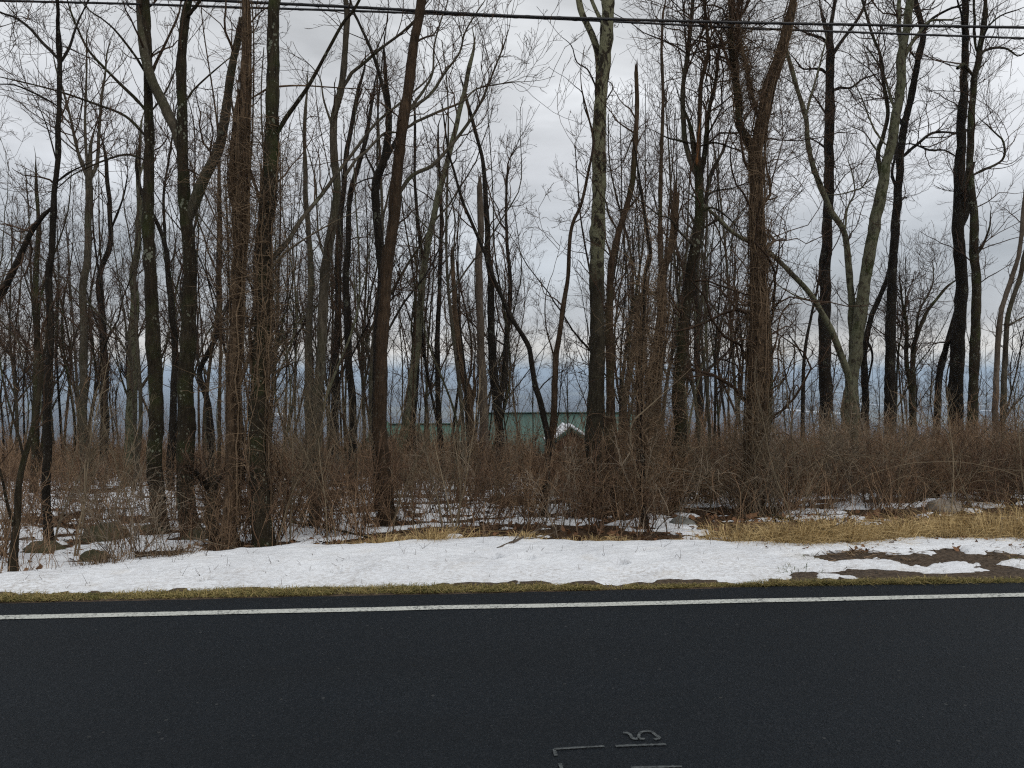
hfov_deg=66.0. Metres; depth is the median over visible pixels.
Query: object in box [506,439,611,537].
shrub
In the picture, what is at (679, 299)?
tree
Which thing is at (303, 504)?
shrub
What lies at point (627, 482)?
shrub
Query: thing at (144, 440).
undergrowth
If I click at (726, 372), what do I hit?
slim tree
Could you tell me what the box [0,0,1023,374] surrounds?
sky
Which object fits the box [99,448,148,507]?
shrub
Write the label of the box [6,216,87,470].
slim tree
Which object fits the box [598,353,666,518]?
sapling
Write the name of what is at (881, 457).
bramble
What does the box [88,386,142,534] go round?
sapling
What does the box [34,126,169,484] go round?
slim tree
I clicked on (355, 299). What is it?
slim tree
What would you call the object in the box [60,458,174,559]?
shrub
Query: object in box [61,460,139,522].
shrub
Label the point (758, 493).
bramble
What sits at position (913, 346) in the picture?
forked tree
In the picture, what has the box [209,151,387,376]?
slim tree
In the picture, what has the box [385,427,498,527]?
shrub
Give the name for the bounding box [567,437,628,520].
shrub
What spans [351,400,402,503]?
sapling
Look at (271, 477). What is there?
shrub
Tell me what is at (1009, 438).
shrub
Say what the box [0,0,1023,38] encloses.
overhead cable
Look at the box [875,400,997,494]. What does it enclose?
shrub
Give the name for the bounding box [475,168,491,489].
tree snag
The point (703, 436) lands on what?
sapling
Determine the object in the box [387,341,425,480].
sapling
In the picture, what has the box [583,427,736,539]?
shrub
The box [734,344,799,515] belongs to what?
sapling
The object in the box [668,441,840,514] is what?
bramble
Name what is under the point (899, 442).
sapling
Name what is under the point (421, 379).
slim tree
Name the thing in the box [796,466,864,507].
shrub
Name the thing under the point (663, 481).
bramble
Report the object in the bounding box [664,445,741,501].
shrub
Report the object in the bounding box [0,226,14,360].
slim tree
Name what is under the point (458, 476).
shrub
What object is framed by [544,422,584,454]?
shed
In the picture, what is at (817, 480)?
shrub
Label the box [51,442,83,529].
sapling
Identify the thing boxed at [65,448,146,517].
shrub
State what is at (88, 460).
sapling
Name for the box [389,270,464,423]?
slim tree
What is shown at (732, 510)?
shrub
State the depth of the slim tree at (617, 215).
19.07 m
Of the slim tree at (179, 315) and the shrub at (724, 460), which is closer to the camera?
the shrub at (724, 460)
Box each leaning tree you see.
[296,0,592,525]
[423,78,586,517]
[665,178,858,449]
[752,0,955,443]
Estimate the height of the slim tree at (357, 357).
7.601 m
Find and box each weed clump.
[66,548,149,565]
[144,542,213,557]
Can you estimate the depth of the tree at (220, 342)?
11.36 m
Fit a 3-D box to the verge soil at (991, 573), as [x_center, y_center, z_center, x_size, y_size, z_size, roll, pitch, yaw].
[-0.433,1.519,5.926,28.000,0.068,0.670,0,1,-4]
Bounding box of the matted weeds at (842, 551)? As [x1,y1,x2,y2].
[711,516,1023,569]
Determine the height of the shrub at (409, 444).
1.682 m
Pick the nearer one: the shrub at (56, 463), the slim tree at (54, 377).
the shrub at (56, 463)
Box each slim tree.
[0,91,50,298]
[0,152,94,467]
[0,196,70,476]
[0,199,74,446]
[0,200,34,379]
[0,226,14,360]
[0,243,70,480]
[0,259,81,409]
[0,259,95,414]
[0,266,26,484]
[1,299,32,446]
[2,194,77,480]
[2,279,95,438]
[2,294,32,445]
[3,240,46,480]
[4,143,102,470]
[6,106,206,490]
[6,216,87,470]
[7,166,127,474]
[8,347,95,443]
[15,198,176,430]
[18,206,119,401]
[18,309,55,425]
[21,287,108,380]
[28,272,79,413]
[29,188,96,477]
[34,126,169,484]
[42,222,128,452]
[57,173,132,394]
[60,321,89,442]
[67,265,126,420]
[73,206,171,364]
[86,246,147,399]
[100,334,125,451]
[105,303,139,436]
[108,250,147,386]
[110,199,223,382]
[110,241,163,408]
[120,68,219,359]
[122,230,228,390]
[126,215,247,440]
[154,151,230,458]
[154,173,253,386]
[157,206,218,453]
[160,129,257,455]
[171,139,370,478]
[189,15,309,385]
[197,151,250,357]
[208,306,225,450]
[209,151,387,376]
[212,281,251,435]
[224,154,370,460]
[224,263,251,408]
[242,336,253,422]
[246,191,367,454]
[247,191,355,453]
[272,216,306,439]
[273,204,355,380]
[274,235,318,388]
[280,296,302,433]
[285,243,330,394]
[285,244,372,441]
[286,180,429,463]
[288,246,346,446]
[292,18,498,468]
[298,257,343,393]
[301,273,363,449]
[303,144,432,375]
[312,180,415,441]
[326,199,411,477]
[329,260,357,461]
[333,236,361,440]
[343,298,371,414]
[350,248,437,419]
[367,332,405,395]
[369,133,439,481]
[372,161,483,477]
[374,174,455,426]
[387,330,407,434]
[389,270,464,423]
[391,288,465,470]
[397,243,467,433]
[401,210,512,437]
[401,304,442,447]
[418,312,474,439]
[431,203,547,434]
[433,201,486,480]
[442,265,522,381]
[445,238,572,411]
[447,279,522,388]
[448,281,485,432]
[454,336,476,413]
[456,234,537,467]
[460,272,528,387]
[462,271,533,431]
[489,296,551,444]
[499,109,663,449]
[525,330,550,445]
[529,347,581,448]
[541,327,581,450]
[550,281,589,403]
[558,333,605,449]
[561,356,622,445]
[570,235,657,387]
[571,83,668,436]
[581,233,654,443]
[587,120,646,443]
[604,184,683,398]
[605,161,728,412]
[611,0,824,428]
[614,272,653,407]
[615,47,835,430]
[616,126,741,431]
[627,204,693,391]
[641,71,747,437]
[650,269,678,379]
[667,222,722,400]
[667,333,694,420]
[669,232,722,393]
[678,192,746,425]
[684,248,711,386]
[692,291,715,408]
[699,233,745,414]
[700,209,745,430]
[701,331,721,434]
[703,282,746,432]
[705,304,734,431]
[735,357,789,437]
[771,293,828,430]
[773,302,837,425]
[780,359,818,430]
[795,348,819,432]
[814,286,875,406]
[830,293,844,427]
[831,336,845,427]
[867,338,884,430]
[872,288,967,413]
[873,251,987,441]
[876,251,944,431]
[896,289,968,402]
[896,328,927,435]
[896,348,936,438]
[918,311,949,416]
[963,330,1023,426]
[965,314,993,405]
[999,278,1023,410]
[1000,336,1023,424]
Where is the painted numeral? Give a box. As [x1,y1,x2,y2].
[623,730,660,739]
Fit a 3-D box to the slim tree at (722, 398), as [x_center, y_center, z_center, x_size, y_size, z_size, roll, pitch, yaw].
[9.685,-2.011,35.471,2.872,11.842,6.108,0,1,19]
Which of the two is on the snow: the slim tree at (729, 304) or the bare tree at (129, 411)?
the bare tree at (129, 411)
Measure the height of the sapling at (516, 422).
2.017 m
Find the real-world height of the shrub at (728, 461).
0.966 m
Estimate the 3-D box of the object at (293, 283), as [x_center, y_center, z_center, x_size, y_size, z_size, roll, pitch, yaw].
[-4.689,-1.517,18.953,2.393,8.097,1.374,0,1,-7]
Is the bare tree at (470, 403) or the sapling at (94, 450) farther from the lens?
the bare tree at (470, 403)
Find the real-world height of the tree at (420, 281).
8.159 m
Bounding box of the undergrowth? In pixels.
[0,366,1023,495]
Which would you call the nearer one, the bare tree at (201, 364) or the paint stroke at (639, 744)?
the paint stroke at (639, 744)
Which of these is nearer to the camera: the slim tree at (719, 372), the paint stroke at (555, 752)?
the paint stroke at (555, 752)
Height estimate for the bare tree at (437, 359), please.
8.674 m
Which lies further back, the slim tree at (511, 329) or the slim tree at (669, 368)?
the slim tree at (511, 329)
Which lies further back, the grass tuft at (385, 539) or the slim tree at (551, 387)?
the slim tree at (551, 387)
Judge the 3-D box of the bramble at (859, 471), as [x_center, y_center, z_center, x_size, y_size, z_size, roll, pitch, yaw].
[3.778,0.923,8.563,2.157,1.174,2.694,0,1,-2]
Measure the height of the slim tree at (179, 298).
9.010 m
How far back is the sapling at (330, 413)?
8.98 m
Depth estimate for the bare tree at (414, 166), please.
14.86 m
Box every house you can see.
[357,422,465,448]
[489,412,634,455]
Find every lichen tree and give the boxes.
[537,0,618,513]
[773,0,1020,440]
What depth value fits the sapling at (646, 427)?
8.53 m
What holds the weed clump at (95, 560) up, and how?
on the ground at (574, 394)
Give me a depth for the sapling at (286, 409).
9.86 m
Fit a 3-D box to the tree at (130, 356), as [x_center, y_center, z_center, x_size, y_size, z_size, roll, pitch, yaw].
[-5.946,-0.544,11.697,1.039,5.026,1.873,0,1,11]
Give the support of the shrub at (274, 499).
on the ground at (574, 394)
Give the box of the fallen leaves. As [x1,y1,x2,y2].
[0,483,1023,572]
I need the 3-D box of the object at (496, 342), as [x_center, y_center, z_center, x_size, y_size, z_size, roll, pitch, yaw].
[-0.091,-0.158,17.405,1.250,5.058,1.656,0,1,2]
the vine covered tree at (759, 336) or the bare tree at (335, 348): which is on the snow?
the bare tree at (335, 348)
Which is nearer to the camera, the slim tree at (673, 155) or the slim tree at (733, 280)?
the slim tree at (673, 155)
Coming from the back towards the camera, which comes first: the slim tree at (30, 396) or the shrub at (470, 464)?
the slim tree at (30, 396)
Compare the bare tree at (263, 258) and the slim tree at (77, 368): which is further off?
the slim tree at (77, 368)
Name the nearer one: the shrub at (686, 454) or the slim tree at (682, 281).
the shrub at (686, 454)
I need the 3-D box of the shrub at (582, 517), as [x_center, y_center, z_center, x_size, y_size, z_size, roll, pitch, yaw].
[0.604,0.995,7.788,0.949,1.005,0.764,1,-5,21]
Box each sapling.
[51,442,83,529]
[52,337,144,555]
[53,408,122,552]
[56,381,124,555]
[75,401,109,521]
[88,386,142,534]
[105,381,156,544]
[187,429,242,533]
[192,406,225,529]
[249,358,333,541]
[262,351,356,544]
[266,370,307,516]
[269,379,311,495]
[270,348,331,518]
[270,381,308,522]
[274,406,322,528]
[275,422,327,532]
[278,414,336,536]
[283,376,357,543]
[285,413,310,488]
[286,347,371,511]
[293,396,350,509]
[313,378,375,517]
[337,390,372,513]
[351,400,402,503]
[352,418,395,488]
[365,419,396,481]
[385,450,424,536]
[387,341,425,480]
[388,405,449,531]
[394,396,447,530]
[397,429,434,529]
[407,397,458,533]
[427,381,476,521]
[444,419,474,520]
[452,340,518,530]
[480,356,543,497]
[484,422,528,532]
[559,415,587,524]
[561,412,604,490]
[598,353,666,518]
[603,359,670,514]
[615,410,633,466]
[647,438,669,514]
[664,387,698,465]
[673,374,731,508]
[725,355,796,524]
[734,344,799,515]
[744,429,776,512]
[763,358,814,508]
[789,402,850,518]
[824,384,871,481]
[866,380,923,516]
[919,377,978,515]
[922,380,992,516]
[978,358,1023,491]
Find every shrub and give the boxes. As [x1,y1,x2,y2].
[0,425,41,498]
[0,433,108,535]
[0,437,64,557]
[0,439,94,527]
[0,451,54,541]
[0,459,92,567]
[0,483,32,546]
[0,499,43,559]
[1,445,82,525]
[1,482,61,520]
[5,471,60,507]
[28,430,98,498]
[34,466,82,517]
[38,446,138,543]
[40,458,123,522]
[51,434,117,503]
[52,439,190,559]
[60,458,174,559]
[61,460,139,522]
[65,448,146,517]
[77,482,146,527]
[81,454,191,551]
[86,478,221,559]
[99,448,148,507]
[114,427,205,518]
[135,468,202,539]
[136,458,199,511]
[159,419,297,547]
[162,470,205,543]
[163,435,225,499]
[167,479,200,522]
[168,433,247,522]
[169,469,276,550]
[181,439,334,548]
[182,424,304,546]
[191,405,333,531]
[207,456,324,537]
[219,455,292,534]
[242,438,312,518]
[244,436,311,521]
[248,429,337,536]
[272,423,364,527]
[272,439,343,511]
[274,448,330,520]
[275,423,373,529]
[280,417,370,500]
[287,435,400,537]
[293,426,429,542]
[298,424,409,523]
[304,444,359,535]
[314,426,407,539]
[332,435,390,499]
[332,451,367,513]
[353,419,425,492]
[354,435,450,523]
[365,439,429,501]
[367,408,454,496]
[367,426,455,505]
[384,452,433,523]
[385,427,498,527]
[389,417,482,515]
[390,418,458,502]
[402,450,476,500]
[403,448,457,497]
[425,424,503,486]
[431,424,507,510]
[434,445,483,490]
[436,416,544,534]
[442,445,504,503]
[446,440,507,506]
[452,440,518,509]
[458,412,532,495]
[461,412,580,527]
[467,415,540,499]
[467,439,544,535]
[469,422,560,514]
[481,434,576,517]
[482,429,574,531]
[486,419,543,499]
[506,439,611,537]
[509,413,583,507]
[519,404,612,523]
[520,400,633,513]
[523,410,633,503]
[532,441,619,535]
[534,439,622,496]
[537,405,681,535]
[552,399,601,505]
[553,427,631,510]
[554,416,667,511]
[554,431,689,508]
[557,428,584,480]
[560,414,629,468]
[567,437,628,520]
[574,411,715,509]
[578,435,688,511]
[582,421,691,514]
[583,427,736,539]
[586,392,756,514]
[592,432,668,533]
[604,455,669,510]
[606,415,742,501]
[606,439,713,514]
[619,454,696,534]
[625,428,739,508]
[630,443,714,515]
[658,403,738,494]
[664,428,740,502]
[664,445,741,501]
[667,449,742,507]
[684,460,723,503]
[686,424,793,507]
[689,405,812,492]
[690,424,729,484]
[691,400,838,517]
[696,438,742,497]
[697,426,826,497]
[699,404,820,499]
[703,443,789,498]
[705,425,867,507]
[705,445,740,495]
[708,449,786,514]
[722,408,820,479]
[741,427,840,497]
[747,452,846,513]
[757,474,815,513]
[769,404,860,495]
[777,379,937,493]
[787,403,891,488]
[789,423,949,511]
[792,465,841,495]
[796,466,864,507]
[800,383,935,505]
[800,418,905,491]
[806,401,908,494]
[816,417,943,510]
[816,457,864,498]
[828,405,911,489]
[843,411,954,460]
[844,407,951,490]
[844,457,902,509]
[854,413,938,491]
[855,448,936,499]
[861,409,964,492]
[863,417,937,466]
[871,441,939,497]
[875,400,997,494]
[887,445,950,489]
[894,426,980,492]
[896,419,999,488]
[900,421,990,478]
[900,441,971,492]
[900,458,1008,509]
[908,440,970,493]
[913,387,1023,509]
[914,417,1021,497]
[915,416,1004,479]
[915,421,1023,506]
[923,426,1013,486]
[925,447,990,504]
[928,414,1017,483]
[934,442,986,491]
[945,454,1003,501]
[951,442,1023,501]
[960,404,1023,468]
[966,394,1023,484]
[972,390,1023,486]
[976,443,1023,506]
[990,405,1023,479]
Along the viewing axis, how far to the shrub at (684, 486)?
9.20 m
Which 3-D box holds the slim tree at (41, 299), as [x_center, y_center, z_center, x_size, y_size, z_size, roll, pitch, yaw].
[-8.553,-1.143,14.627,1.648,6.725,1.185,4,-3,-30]
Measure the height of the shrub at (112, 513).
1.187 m
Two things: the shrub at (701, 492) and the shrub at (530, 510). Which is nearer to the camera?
the shrub at (530, 510)
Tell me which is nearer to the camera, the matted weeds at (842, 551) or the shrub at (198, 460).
the matted weeds at (842, 551)
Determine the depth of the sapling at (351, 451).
8.27 m
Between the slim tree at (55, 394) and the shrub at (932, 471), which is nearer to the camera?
the shrub at (932, 471)
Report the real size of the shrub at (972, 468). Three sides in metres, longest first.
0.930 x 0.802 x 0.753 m
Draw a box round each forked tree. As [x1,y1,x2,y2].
[112,0,297,538]
[436,68,539,487]
[569,0,863,510]
[835,209,1003,435]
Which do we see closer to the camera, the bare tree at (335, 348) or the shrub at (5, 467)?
the shrub at (5, 467)
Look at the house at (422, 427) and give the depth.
56.12 m
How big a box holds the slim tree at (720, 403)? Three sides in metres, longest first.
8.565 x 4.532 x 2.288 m
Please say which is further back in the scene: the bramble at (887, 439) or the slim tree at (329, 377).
the slim tree at (329, 377)
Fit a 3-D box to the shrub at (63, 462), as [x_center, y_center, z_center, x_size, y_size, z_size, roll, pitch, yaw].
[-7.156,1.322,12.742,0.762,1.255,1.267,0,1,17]
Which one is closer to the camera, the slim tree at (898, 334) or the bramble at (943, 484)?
the bramble at (943, 484)
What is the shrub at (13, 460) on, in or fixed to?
on the ground at (574, 394)
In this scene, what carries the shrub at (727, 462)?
on the ground at (574, 394)
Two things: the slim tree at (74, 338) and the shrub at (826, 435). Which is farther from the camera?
the slim tree at (74, 338)
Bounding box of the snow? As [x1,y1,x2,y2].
[0,475,1023,593]
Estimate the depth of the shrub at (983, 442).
11.26 m
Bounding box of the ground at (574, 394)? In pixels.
[0,374,1023,561]
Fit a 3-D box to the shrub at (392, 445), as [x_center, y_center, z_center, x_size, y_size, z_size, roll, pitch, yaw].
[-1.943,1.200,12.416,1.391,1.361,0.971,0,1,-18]
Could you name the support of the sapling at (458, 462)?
on the ground at (574, 394)
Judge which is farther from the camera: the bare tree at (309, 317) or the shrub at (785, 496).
the bare tree at (309, 317)
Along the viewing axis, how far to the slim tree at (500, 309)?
25.53 m
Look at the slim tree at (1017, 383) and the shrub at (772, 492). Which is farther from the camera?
the slim tree at (1017, 383)
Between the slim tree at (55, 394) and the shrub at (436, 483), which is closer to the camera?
the shrub at (436, 483)
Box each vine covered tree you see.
[160,0,426,548]
[566,165,699,511]
[593,112,714,526]
[630,0,906,512]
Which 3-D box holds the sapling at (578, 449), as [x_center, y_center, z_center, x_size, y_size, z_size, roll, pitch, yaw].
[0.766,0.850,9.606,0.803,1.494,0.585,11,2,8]
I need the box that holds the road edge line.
[0,593,1023,618]
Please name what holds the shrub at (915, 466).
on the ground at (574, 394)
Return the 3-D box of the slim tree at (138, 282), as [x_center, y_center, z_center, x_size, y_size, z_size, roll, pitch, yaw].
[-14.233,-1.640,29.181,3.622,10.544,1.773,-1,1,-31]
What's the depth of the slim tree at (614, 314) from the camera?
38.03 m
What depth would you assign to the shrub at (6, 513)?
7.12 m
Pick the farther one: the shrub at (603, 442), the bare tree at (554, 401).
the shrub at (603, 442)
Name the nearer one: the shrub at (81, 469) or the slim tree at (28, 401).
the shrub at (81, 469)
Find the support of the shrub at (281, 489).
on the ground at (574, 394)
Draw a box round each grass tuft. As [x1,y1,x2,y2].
[363,531,410,542]
[387,523,487,541]
[777,562,823,575]
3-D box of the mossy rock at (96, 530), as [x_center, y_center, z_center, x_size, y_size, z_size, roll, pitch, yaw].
[-4.381,1.702,8.468,0.496,0.431,0.419,0,1,-4]
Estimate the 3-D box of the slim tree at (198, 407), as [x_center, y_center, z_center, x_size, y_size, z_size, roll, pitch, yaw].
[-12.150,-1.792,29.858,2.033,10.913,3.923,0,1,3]
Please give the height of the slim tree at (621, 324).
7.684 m
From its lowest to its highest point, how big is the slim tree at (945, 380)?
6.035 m
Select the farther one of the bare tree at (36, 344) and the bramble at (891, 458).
the bare tree at (36, 344)
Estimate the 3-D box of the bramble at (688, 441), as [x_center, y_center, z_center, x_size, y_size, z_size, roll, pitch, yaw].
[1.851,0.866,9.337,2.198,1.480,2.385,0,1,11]
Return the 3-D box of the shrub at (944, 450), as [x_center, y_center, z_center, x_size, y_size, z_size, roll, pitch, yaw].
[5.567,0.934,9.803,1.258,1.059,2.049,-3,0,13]
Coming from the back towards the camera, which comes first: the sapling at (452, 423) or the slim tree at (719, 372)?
the slim tree at (719, 372)
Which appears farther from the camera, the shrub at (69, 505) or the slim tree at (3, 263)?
the slim tree at (3, 263)
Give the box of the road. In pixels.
[0,582,1023,767]
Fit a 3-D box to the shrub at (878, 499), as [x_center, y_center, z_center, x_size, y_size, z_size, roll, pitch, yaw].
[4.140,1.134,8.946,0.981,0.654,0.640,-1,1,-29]
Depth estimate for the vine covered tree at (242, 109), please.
7.66 m
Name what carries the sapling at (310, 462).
on the ground at (574, 394)
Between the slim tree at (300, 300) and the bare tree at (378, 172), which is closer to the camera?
the bare tree at (378, 172)
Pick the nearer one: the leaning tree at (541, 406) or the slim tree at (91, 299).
the leaning tree at (541, 406)
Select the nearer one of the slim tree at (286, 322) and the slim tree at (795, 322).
the slim tree at (286, 322)
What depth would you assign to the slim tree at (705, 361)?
35.01 m
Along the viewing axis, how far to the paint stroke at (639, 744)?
3.36 m
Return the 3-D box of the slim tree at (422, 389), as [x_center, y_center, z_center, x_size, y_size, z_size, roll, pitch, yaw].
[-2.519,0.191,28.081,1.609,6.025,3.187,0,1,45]
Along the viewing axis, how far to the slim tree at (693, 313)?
21.60 m
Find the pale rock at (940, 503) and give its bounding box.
[926,499,964,513]
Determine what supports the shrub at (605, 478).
on the snow
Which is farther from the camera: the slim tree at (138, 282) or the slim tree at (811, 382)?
the slim tree at (811, 382)
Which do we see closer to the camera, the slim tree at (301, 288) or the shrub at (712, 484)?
the shrub at (712, 484)
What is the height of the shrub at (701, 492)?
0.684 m
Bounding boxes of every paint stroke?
[553,745,604,755]
[615,743,665,746]
[631,765,681,767]
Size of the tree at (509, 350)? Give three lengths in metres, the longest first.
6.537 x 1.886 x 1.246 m
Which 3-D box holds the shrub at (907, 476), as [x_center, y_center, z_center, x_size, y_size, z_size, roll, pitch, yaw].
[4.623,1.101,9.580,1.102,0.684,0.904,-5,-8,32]
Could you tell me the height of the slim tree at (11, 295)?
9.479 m
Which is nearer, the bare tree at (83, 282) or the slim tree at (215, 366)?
the bare tree at (83, 282)
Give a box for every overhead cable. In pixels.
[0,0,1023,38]
[165,0,1023,28]
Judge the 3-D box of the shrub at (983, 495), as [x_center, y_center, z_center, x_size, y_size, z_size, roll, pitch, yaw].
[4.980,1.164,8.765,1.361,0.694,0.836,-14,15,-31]
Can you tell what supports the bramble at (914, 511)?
on the snow
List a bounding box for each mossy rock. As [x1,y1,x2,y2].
[20,540,66,553]
[80,549,111,561]
[81,522,129,542]
[181,527,207,539]
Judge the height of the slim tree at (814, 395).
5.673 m
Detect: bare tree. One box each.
[0,0,156,540]
[0,0,161,488]
[0,0,238,534]
[0,274,65,571]
[8,148,53,492]
[47,100,142,479]
[78,92,216,485]
[124,56,214,490]
[178,74,249,469]
[196,0,505,547]
[221,0,435,522]
[276,42,340,487]
[290,0,473,511]
[295,47,373,483]
[314,58,442,488]
[396,17,475,489]
[396,98,444,489]
[403,104,464,478]
[426,242,488,488]
[523,52,601,515]
[557,48,698,520]
[621,0,689,443]
[669,106,807,445]
[727,0,906,434]
[739,222,842,443]
[831,232,915,438]
[838,0,1022,445]
[886,0,1023,441]
[917,0,1023,442]
[930,275,953,442]
[955,224,1023,439]
[981,190,1023,445]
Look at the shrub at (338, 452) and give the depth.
11.40 m
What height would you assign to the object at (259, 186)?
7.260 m
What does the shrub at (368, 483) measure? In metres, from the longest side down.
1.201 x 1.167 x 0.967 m
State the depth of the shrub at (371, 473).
7.73 m
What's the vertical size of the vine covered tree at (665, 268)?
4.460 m
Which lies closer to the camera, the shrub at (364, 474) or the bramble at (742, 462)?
the bramble at (742, 462)
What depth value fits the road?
4.04 m
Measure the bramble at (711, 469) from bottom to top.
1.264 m
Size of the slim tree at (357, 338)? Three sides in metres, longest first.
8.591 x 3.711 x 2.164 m
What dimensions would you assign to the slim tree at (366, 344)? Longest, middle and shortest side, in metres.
10.671 x 5.646 x 2.850 m
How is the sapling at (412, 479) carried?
on the ground at (574, 394)
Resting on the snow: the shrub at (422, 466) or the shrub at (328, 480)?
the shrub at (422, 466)
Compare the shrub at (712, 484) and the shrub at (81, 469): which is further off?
the shrub at (81, 469)
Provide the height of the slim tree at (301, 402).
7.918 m
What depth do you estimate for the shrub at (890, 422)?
10.01 m
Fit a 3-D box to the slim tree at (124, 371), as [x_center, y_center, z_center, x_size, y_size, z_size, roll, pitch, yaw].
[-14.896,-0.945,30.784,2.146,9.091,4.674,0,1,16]
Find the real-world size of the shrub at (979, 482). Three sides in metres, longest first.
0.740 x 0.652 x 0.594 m
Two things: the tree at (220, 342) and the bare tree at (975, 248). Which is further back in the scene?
the bare tree at (975, 248)
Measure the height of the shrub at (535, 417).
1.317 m
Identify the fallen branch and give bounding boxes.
[134,547,210,557]
[191,523,248,550]
[292,507,371,537]
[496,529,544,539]
[769,497,861,533]
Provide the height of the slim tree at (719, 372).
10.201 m
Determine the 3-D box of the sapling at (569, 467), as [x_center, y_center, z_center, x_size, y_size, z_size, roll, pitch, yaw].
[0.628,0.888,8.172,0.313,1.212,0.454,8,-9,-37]
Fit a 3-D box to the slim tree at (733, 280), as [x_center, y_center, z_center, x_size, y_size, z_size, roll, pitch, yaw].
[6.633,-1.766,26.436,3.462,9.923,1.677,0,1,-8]
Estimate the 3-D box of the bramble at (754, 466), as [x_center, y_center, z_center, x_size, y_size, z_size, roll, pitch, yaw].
[2.481,0.858,8.873,2.781,1.327,2.236,0,1,-16]
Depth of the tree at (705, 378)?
12.81 m
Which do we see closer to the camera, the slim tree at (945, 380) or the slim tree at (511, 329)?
the slim tree at (945, 380)
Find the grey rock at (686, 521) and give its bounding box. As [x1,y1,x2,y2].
[669,516,695,524]
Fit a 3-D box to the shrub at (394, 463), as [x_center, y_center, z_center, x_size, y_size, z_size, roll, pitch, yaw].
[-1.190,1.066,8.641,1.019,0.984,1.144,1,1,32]
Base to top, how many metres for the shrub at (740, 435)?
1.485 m
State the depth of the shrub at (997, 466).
9.01 m
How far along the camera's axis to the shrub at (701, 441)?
11.57 m
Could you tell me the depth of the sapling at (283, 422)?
9.00 m
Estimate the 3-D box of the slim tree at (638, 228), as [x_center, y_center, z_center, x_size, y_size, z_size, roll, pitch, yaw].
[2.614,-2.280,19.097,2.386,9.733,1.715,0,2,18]
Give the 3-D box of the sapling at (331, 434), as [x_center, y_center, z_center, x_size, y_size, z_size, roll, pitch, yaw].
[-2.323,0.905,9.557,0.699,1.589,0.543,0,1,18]
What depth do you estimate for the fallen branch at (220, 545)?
7.40 m
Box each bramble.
[478,443,731,492]
[485,418,709,517]
[539,429,713,512]
[558,430,742,510]
[603,397,739,504]
[618,405,901,520]
[647,382,851,518]
[649,413,825,509]
[657,450,834,522]
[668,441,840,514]
[699,433,917,515]
[702,457,827,500]
[777,424,1023,516]
[780,425,1001,499]
[783,427,964,494]
[792,398,1021,499]
[806,414,963,492]
[820,430,979,491]
[821,448,1023,519]
[826,460,980,512]
[846,411,1023,491]
[856,411,1022,487]
[877,444,1023,512]
[954,452,1023,499]
[958,404,1023,505]
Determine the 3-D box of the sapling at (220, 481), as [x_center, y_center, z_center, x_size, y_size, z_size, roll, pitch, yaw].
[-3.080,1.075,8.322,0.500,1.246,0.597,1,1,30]
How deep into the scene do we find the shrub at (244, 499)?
7.66 m
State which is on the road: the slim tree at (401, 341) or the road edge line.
the road edge line
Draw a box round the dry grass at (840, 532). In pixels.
[311,494,1023,554]
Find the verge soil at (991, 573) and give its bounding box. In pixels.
[0,566,1023,602]
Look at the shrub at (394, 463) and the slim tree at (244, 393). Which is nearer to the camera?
the shrub at (394, 463)
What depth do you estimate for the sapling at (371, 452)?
9.32 m
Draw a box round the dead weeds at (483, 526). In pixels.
[0,447,1023,572]
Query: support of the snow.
on the ground at (574, 394)
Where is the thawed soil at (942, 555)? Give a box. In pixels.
[713,523,1023,570]
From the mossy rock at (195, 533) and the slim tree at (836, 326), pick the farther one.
the slim tree at (836, 326)
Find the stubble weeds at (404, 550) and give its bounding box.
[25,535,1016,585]
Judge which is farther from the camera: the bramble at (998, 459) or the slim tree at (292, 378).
the slim tree at (292, 378)
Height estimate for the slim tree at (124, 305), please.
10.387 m
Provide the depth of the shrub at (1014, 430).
9.60 m
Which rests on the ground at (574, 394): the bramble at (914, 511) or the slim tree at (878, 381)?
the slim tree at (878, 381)
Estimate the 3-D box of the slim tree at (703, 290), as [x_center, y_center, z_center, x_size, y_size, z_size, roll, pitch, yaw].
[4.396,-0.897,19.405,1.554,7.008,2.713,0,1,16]
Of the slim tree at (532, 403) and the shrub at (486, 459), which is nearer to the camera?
the shrub at (486, 459)
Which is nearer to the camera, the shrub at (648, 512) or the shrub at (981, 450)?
the shrub at (648, 512)
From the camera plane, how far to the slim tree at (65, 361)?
18.72 m

